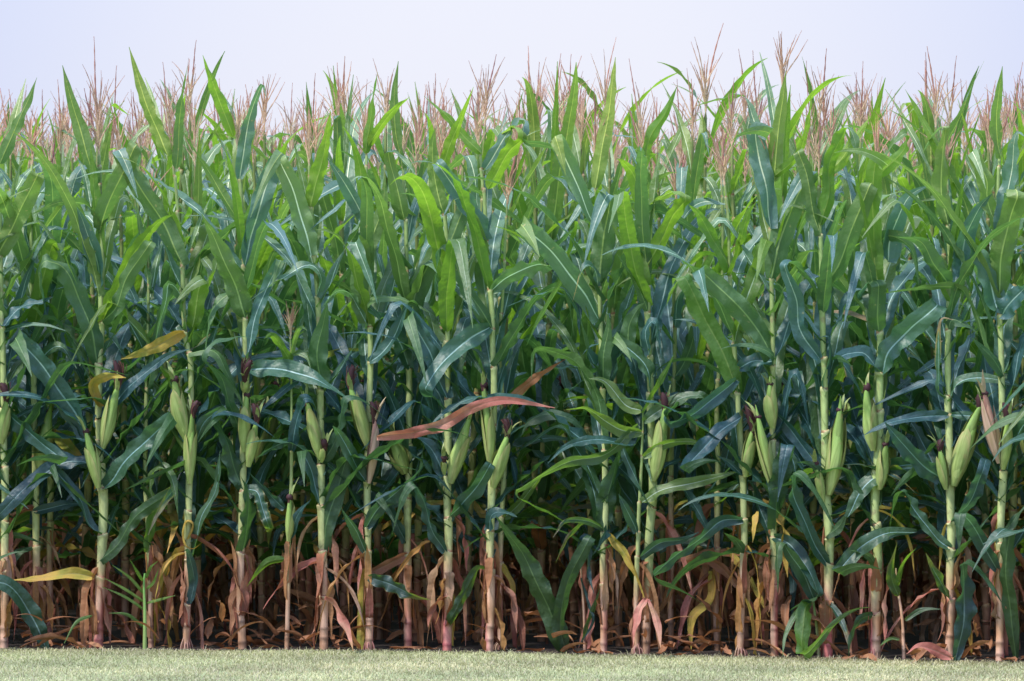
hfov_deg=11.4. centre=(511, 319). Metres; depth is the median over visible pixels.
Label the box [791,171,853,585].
corn plant
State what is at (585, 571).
corn plant
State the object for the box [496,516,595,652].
corn plant
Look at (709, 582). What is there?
corn plant
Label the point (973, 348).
corn plant
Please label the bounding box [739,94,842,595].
corn plant
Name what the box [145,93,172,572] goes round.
corn plant
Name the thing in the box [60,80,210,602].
corn plant
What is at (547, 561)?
corn plant
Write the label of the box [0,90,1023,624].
corn field
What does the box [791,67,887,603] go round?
corn plant
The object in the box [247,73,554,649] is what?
corn plant
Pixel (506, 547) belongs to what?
corn plant
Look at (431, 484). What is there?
corn plant
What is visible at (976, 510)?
corn plant
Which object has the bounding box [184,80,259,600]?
corn plant
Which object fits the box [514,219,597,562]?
corn plant
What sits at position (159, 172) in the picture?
corn plant
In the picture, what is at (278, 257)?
corn plant
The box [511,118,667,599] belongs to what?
corn plant
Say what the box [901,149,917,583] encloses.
corn plant
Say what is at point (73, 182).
corn plant
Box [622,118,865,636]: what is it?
corn plant
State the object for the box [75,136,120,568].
corn plant
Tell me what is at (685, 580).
corn plant
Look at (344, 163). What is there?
corn plant
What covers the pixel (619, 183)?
corn plant
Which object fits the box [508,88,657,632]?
corn plant
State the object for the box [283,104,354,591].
corn plant
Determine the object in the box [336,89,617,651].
corn plant
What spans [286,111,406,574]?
corn plant
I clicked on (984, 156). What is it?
corn plant
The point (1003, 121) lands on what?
corn plant
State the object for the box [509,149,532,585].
corn plant
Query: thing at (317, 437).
corn plant
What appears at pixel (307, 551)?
corn plant
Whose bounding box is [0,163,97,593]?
corn plant
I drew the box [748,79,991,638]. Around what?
corn plant
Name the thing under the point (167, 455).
corn plant
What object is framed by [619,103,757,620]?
corn plant
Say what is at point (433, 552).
corn plant
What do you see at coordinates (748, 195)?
corn plant
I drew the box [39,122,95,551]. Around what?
corn plant
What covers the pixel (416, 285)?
corn plant
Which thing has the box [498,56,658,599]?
corn plant
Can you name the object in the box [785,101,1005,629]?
corn plant
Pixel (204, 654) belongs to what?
grass
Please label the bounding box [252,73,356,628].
corn plant
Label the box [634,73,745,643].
corn plant
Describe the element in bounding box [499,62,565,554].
corn plant
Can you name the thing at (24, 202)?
corn plant
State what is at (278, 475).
corn plant
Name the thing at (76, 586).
corn plant
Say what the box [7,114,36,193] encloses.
corn plant
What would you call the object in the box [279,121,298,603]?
corn plant
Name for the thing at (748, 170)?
corn plant
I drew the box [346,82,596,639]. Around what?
corn plant
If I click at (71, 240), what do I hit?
corn plant
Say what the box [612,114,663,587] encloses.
corn plant
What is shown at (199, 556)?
corn plant
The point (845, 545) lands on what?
corn plant
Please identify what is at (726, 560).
corn plant
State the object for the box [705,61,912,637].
corn plant
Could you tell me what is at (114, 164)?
corn plant
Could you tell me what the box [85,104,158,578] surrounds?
corn plant
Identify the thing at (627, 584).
corn plant
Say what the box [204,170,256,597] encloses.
corn plant
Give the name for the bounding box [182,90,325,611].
corn plant
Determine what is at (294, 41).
sky
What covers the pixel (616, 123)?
corn plant
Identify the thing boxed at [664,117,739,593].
corn plant
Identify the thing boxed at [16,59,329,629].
corn plant
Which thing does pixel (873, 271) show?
corn plant
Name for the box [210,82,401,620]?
corn plant
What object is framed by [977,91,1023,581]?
corn plant
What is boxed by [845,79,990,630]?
corn plant
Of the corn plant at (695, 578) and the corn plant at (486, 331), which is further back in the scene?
the corn plant at (695, 578)
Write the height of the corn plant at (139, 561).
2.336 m
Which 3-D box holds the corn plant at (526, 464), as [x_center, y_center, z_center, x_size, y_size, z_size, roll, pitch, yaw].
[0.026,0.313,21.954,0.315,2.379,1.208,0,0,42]
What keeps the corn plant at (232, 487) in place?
on the soil
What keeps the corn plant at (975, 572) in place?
on the soil
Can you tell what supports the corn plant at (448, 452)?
on the soil
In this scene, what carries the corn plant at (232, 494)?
on the soil
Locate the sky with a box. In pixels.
[0,0,1023,188]
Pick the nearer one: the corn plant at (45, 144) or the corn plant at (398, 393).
the corn plant at (398, 393)
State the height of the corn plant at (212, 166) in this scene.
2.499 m
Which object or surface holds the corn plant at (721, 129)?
on the soil
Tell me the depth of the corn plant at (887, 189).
20.20 m
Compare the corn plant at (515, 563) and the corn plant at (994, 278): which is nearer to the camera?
the corn plant at (994, 278)
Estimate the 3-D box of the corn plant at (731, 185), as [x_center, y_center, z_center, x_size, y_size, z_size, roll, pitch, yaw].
[0.996,0.235,20.371,1.120,2.402,0.555,0,0,44]
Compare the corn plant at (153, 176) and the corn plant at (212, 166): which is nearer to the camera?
the corn plant at (212, 166)
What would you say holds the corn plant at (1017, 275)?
on the soil
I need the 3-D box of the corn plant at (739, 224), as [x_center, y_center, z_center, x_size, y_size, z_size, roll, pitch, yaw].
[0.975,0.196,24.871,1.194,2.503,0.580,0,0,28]
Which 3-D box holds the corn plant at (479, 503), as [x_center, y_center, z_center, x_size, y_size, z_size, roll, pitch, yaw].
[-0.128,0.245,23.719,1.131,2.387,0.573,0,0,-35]
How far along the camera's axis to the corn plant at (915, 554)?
25.20 m
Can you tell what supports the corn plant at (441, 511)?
on the soil
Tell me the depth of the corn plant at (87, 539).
20.83 m
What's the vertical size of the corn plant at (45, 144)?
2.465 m
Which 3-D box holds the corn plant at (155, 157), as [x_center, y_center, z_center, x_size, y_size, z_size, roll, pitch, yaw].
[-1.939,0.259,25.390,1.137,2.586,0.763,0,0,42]
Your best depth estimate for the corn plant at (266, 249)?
20.77 m
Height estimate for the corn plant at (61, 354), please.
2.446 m
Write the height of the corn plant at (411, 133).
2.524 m
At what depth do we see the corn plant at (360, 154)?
23.39 m
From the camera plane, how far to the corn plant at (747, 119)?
22.79 m
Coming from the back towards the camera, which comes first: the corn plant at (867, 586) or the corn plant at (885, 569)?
the corn plant at (885, 569)
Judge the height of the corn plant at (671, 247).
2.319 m
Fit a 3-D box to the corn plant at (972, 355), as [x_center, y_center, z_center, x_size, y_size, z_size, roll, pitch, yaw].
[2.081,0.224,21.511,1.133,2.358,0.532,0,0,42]
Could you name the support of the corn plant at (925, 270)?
on the soil
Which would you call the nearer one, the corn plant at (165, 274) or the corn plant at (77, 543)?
the corn plant at (165, 274)
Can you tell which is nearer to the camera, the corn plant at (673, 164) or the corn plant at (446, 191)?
the corn plant at (673, 164)
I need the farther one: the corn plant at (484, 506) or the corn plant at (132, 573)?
the corn plant at (484, 506)
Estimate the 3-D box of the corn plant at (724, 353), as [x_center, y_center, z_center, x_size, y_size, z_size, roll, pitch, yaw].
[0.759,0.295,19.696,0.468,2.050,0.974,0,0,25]
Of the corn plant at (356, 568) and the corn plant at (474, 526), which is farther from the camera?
the corn plant at (356, 568)
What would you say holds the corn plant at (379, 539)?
on the soil
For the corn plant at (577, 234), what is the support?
on the soil
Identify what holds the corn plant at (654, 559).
on the soil
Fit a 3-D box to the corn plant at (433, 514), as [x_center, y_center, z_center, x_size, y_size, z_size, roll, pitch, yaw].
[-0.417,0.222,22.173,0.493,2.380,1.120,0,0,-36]
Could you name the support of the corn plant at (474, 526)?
on the soil
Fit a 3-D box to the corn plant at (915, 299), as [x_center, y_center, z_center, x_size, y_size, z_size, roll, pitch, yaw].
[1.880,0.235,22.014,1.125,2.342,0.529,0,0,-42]
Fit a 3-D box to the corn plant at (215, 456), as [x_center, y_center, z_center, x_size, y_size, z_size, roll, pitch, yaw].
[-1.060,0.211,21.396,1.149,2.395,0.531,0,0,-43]
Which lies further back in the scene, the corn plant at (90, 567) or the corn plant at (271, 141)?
the corn plant at (90, 567)
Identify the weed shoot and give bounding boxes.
[64,560,174,648]
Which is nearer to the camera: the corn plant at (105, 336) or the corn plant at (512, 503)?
the corn plant at (105, 336)
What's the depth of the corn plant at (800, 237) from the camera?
20.87 m
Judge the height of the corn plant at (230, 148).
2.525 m
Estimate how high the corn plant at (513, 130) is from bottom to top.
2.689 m
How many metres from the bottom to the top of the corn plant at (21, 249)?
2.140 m
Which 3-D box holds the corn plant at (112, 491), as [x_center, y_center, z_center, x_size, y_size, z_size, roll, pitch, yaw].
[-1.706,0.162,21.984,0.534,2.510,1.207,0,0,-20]
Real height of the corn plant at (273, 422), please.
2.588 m
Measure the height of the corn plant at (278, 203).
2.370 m
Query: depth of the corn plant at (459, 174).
25.84 m
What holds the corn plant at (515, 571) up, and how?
on the soil
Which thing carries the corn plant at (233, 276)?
on the soil
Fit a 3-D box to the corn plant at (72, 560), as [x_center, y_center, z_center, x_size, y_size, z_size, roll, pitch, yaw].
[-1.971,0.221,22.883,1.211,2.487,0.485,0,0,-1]
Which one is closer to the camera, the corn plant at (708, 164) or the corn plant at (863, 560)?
the corn plant at (863, 560)
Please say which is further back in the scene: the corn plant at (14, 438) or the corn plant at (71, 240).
the corn plant at (14, 438)
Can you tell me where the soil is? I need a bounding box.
[0,534,1023,661]
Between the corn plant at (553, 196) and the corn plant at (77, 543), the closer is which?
the corn plant at (553, 196)
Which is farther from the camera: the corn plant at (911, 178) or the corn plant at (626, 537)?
the corn plant at (626, 537)
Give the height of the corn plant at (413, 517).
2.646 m
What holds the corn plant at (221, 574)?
on the soil
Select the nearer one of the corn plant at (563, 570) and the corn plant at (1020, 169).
the corn plant at (1020, 169)
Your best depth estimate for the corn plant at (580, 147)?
20.55 m
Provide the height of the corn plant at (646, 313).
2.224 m
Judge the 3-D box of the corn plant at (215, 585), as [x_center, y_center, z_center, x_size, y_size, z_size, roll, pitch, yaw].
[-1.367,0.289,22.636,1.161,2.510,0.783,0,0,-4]
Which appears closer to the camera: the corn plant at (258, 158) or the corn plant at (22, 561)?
the corn plant at (22, 561)
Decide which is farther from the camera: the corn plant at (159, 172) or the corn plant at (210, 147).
the corn plant at (210, 147)
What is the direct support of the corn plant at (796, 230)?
on the soil
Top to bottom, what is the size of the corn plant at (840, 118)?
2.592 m
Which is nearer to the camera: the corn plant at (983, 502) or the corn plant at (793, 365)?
the corn plant at (983, 502)
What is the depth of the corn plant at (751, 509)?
21.66 m
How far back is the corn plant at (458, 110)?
23.28 m
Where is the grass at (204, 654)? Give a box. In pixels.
[0,645,1023,680]
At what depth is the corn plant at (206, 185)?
23.85 m
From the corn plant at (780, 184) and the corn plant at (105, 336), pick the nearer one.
the corn plant at (780, 184)
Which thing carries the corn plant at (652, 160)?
on the soil
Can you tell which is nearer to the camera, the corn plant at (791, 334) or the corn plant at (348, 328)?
the corn plant at (348, 328)
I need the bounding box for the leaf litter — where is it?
[0,575,1023,661]
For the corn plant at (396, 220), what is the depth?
22.54 m
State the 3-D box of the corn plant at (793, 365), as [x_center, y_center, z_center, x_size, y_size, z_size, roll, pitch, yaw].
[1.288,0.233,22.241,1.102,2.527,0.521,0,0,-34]
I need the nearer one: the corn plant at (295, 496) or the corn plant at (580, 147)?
the corn plant at (580, 147)
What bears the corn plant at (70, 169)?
on the soil
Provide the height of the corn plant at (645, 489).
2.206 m
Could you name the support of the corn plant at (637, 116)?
on the soil
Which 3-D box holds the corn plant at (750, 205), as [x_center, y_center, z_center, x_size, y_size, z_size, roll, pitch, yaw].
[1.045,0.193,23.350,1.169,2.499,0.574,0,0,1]
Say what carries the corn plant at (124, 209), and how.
on the soil
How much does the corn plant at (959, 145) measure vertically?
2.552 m
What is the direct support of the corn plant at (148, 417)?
on the soil
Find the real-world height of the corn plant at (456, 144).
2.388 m
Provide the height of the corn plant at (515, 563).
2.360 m
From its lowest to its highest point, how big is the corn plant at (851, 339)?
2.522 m
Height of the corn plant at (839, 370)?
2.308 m
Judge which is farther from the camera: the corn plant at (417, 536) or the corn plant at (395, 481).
the corn plant at (395, 481)
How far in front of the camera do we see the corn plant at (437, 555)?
24.54 m
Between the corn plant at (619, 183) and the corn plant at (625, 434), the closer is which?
the corn plant at (625, 434)
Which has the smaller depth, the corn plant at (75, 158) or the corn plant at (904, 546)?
the corn plant at (904, 546)
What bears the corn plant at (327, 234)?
on the soil
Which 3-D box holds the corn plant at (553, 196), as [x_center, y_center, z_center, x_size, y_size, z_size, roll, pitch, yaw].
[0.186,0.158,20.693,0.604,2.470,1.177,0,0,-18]
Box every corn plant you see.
[0,65,237,648]
[0,78,129,647]
[0,79,60,543]
[0,86,92,584]
[0,88,137,627]
[0,109,47,153]
[0,114,167,645]
[0,119,61,537]
[0,122,131,610]
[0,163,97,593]
[1,92,42,570]
[3,129,186,642]
[4,94,179,608]
[4,108,139,619]
[4,120,93,585]
[5,79,127,624]
[6,87,232,636]
[6,104,187,627]
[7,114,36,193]
[9,106,156,627]
[13,89,119,601]
[14,164,288,647]
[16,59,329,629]
[20,108,144,619]
[24,41,196,638]
[25,100,86,564]
[35,107,140,602]
[38,113,120,594]
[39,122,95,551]
[41,89,220,597]
[42,84,126,591]
[42,94,226,597]
[49,47,334,648]
[50,110,145,576]
[55,88,221,628]
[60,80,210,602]
[65,43,296,628]
[65,89,160,567]
[68,80,291,619]
[68,141,85,551]
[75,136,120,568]
[76,56,358,648]
[76,65,157,620]
[76,112,234,557]
[78,116,157,556]
[82,66,289,641]
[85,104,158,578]
[114,93,326,636]
[116,105,230,618]
[116,135,154,583]
[129,106,295,612]
[135,86,300,621]
[139,92,206,590]
[143,122,164,556]
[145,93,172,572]
[148,115,386,637]
[149,74,339,629]
[154,84,374,627]
[167,99,238,639]
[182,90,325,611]
[182,156,210,571]
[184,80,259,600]
[191,104,474,649]
[199,117,214,574]
[200,105,287,593]
[202,186,216,589]
[204,107,230,612]
[204,119,294,502]
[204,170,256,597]
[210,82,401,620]
[210,103,363,611]
[220,136,354,619]
[225,83,439,605]
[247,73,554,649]
[247,303,319,648]
[248,114,282,285]
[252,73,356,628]
[253,61,529,645]
[254,133,286,578]
[259,96,390,634]
[260,64,387,636]
[264,108,485,628]
[265,110,415,600]
[272,76,442,613]
[274,112,413,605]
[276,116,335,589]
[276,117,325,498]
[277,60,465,639]
[278,89,384,603]
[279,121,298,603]
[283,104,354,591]
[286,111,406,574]
[295,119,468,619]
[299,87,556,650]
[302,58,422,625]
[323,127,482,506]
[324,84,466,614]
[324,141,380,568]
[327,96,465,611]
[332,110,488,640]
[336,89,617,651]
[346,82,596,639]
[352,146,372,575]
[353,84,550,588]
[353,108,561,628]
[369,73,467,566]
[374,101,542,595]
[375,92,509,498]
[382,79,620,626]
[384,54,598,641]
[384,90,523,613]
[388,81,479,631]
[391,96,484,619]
[407,90,449,590]
[411,67,576,593]
[424,57,714,652]
[427,103,461,576]
[430,150,456,589]
[431,99,513,553]
[437,122,520,596]
[440,117,587,619]
[440,149,467,472]
[441,126,519,567]
[447,117,509,567]
[451,90,542,601]
[453,47,590,633]
[458,120,516,593]
[460,125,665,588]
[462,133,657,650]
[466,124,566,613]
[470,59,670,633]
[476,99,521,575]
[483,72,628,580]
[492,88,526,495]
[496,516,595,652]
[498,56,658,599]
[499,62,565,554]
[503,54,635,643]
[506,87,733,653]
[507,62,590,606]
[508,87,592,597]
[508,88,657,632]
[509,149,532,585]
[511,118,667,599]
[511,126,564,572]
[512,39,733,614]
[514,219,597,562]
[515,353,735,653]
[523,126,705,606]
[531,60,686,633]
[534,65,667,641]
[542,89,676,647]
[548,145,735,616]
[553,90,763,641]
[559,144,671,596]
[562,128,620,613]
[564,105,752,632]
[573,23,837,635]
[576,83,757,615]
[577,533,599,651]
[591,126,673,582]
[601,71,914,655]
[602,135,801,655]
[607,131,848,650]
[609,128,670,535]
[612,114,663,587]
[614,88,699,574]
[614,152,668,596]
[615,102,652,541]
[618,149,673,581]
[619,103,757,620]
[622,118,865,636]
[622,130,712,586]
[624,127,842,626]
[625,79,912,647]
[628,141,666,528]
[632,87,793,553]
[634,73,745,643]
[640,112,665,539]
[648,96,668,283]
[654,148,752,649]
[657,80,839,591]
[662,49,838,585]
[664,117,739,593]
[670,59,874,617]
[679,113,959,658]
[683,85,931,611]
[683,114,868,531]
[689,110,755,484]
[694,153,712,585]
[697,31,850,646]
[701,125,791,627]
[703,88,835,595]
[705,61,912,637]
[711,106,757,567]
[723,137,835,597]
[725,74,962,645]
[725,119,904,618]
[731,66,895,626]
[733,92,941,645]
[737,122,749,222]
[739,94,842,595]
[747,48,897,603]
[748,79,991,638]
[752,87,913,605]
[755,109,912,599]
[771,121,1015,658]
[775,541,869,659]
[785,72,924,609]
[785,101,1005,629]
[787,80,905,602]
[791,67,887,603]
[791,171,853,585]
[792,72,989,629]
[804,96,979,648]
[806,47,1023,649]
[817,91,1023,659]
[833,104,946,618]
[835,96,853,595]
[836,96,916,494]
[843,66,1023,661]
[845,66,1007,640]
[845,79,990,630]
[852,137,903,574]
[868,56,1021,636]
[872,120,975,619]
[873,84,1011,582]
[880,89,1023,648]
[880,544,939,658]
[881,128,960,582]
[885,123,915,602]
[894,52,974,606]
[895,62,1023,649]
[897,80,1000,610]
[901,76,1023,626]
[901,142,918,592]
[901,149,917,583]
[905,115,947,603]
[907,84,1023,639]
[912,118,981,601]
[940,88,972,562]
[957,125,977,581]
[964,98,1023,565]
[964,111,1008,626]
[968,79,1017,619]
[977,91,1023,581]
[1002,82,1015,164]
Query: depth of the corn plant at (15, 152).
22.82 m
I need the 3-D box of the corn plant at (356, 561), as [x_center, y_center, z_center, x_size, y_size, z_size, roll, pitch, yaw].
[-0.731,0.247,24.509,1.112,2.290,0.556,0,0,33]
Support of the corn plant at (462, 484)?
on the soil
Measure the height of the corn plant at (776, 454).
2.278 m
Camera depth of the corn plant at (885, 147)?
23.99 m
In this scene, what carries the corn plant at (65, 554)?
on the soil
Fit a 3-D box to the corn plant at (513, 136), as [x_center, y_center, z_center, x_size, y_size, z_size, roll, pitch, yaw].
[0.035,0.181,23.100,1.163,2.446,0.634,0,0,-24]
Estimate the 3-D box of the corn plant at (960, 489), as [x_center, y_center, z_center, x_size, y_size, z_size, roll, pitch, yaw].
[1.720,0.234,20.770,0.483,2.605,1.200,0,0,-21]
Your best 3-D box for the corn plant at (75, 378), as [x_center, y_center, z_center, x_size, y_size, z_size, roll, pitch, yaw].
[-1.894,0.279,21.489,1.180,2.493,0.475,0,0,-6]
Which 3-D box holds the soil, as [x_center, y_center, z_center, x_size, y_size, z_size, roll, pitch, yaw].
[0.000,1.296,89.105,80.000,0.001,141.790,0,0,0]
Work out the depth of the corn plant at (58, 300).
20.55 m
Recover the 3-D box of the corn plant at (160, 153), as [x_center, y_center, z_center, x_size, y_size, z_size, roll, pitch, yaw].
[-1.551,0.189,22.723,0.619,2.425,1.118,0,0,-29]
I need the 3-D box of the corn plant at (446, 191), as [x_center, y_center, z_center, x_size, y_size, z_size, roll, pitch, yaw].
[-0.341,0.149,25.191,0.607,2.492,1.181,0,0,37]
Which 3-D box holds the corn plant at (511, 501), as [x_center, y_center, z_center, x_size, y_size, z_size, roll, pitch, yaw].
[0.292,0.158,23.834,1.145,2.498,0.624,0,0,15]
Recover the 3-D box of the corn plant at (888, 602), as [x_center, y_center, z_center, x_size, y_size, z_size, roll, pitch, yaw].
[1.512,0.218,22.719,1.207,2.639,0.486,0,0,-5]
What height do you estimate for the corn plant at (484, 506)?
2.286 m
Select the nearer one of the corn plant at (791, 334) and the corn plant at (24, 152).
the corn plant at (791, 334)
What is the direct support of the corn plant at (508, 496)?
on the soil
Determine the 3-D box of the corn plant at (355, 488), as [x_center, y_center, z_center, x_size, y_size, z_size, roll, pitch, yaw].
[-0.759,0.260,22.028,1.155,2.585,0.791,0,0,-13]
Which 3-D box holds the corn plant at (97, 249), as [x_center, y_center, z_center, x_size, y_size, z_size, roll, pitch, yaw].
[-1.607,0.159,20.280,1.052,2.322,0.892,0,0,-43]
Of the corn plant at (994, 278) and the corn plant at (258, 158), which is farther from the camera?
the corn plant at (258, 158)
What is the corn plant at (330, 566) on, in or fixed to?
on the soil
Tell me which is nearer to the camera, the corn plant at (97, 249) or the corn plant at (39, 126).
the corn plant at (97, 249)
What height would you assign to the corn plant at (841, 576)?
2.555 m
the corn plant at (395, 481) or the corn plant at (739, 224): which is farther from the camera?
the corn plant at (739, 224)
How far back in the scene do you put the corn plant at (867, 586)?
23.42 m
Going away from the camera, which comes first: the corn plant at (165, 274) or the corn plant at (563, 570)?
the corn plant at (165, 274)
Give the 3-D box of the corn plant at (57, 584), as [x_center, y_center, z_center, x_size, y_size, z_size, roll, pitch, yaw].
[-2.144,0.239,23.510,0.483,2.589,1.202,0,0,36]
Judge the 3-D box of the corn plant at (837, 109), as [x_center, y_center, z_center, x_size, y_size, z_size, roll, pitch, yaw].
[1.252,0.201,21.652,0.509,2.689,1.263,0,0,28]
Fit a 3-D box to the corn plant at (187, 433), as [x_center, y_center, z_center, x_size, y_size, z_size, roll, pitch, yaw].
[-1.246,0.123,20.282,1.058,2.394,0.810,0,0,37]
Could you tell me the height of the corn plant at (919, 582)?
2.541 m
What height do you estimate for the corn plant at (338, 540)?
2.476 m
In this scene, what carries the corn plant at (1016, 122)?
on the soil
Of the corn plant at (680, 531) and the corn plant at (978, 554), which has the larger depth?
the corn plant at (978, 554)
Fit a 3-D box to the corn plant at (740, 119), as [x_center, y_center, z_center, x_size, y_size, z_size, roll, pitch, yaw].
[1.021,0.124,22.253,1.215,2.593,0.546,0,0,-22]
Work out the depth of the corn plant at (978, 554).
23.20 m
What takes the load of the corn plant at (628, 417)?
on the soil
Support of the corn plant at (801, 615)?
on the soil
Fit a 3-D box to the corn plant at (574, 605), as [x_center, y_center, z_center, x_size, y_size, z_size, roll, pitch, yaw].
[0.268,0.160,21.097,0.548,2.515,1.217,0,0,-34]
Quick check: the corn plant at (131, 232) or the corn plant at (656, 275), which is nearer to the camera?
the corn plant at (131, 232)
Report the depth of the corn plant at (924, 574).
22.62 m
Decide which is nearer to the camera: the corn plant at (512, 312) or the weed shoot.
the weed shoot
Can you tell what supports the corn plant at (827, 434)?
on the soil
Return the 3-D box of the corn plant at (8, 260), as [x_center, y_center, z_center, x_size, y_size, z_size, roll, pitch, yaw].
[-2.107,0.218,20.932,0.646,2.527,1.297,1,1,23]
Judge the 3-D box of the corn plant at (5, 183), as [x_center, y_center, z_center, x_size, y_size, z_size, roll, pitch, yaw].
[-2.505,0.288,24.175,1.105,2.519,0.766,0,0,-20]
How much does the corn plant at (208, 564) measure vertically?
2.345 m
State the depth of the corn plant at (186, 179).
21.38 m
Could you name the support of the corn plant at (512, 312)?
on the soil
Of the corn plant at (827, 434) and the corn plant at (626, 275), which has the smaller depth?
the corn plant at (827, 434)
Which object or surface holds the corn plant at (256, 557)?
on the soil
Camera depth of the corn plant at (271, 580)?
22.09 m
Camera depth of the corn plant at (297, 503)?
22.60 m
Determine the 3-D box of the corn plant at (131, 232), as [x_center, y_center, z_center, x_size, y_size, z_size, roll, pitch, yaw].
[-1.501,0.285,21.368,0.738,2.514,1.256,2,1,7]
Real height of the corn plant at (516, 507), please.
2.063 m
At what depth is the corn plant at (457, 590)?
21.43 m
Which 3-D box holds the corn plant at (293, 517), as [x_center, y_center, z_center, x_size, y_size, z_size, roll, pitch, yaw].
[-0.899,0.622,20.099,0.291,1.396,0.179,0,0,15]
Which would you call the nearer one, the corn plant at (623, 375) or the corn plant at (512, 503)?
the corn plant at (623, 375)
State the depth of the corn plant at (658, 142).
24.99 m
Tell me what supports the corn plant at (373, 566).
on the soil
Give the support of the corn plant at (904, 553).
on the soil
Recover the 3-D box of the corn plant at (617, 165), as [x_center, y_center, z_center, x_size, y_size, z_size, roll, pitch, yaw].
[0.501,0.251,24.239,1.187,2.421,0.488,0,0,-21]
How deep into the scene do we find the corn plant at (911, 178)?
23.88 m
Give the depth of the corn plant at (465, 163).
24.64 m
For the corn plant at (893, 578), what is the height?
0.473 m
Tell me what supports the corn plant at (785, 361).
on the soil
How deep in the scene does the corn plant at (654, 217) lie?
23.68 m
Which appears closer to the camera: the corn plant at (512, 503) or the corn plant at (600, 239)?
the corn plant at (600, 239)
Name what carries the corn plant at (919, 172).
on the soil
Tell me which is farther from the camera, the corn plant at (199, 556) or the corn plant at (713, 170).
the corn plant at (713, 170)
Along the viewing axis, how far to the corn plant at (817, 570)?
22.84 m
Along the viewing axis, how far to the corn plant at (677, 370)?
20.13 m
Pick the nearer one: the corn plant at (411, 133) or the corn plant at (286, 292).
the corn plant at (286, 292)
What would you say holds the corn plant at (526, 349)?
on the soil
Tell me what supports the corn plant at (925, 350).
on the soil
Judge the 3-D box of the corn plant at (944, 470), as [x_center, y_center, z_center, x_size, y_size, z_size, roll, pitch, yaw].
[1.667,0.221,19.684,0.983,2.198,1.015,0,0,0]
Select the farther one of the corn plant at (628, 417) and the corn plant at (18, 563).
the corn plant at (18, 563)
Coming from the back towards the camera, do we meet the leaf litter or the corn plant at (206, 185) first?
the corn plant at (206, 185)
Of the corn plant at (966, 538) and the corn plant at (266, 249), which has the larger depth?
the corn plant at (966, 538)
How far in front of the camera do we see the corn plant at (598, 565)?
22.49 m
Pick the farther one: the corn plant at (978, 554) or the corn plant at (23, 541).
the corn plant at (978, 554)

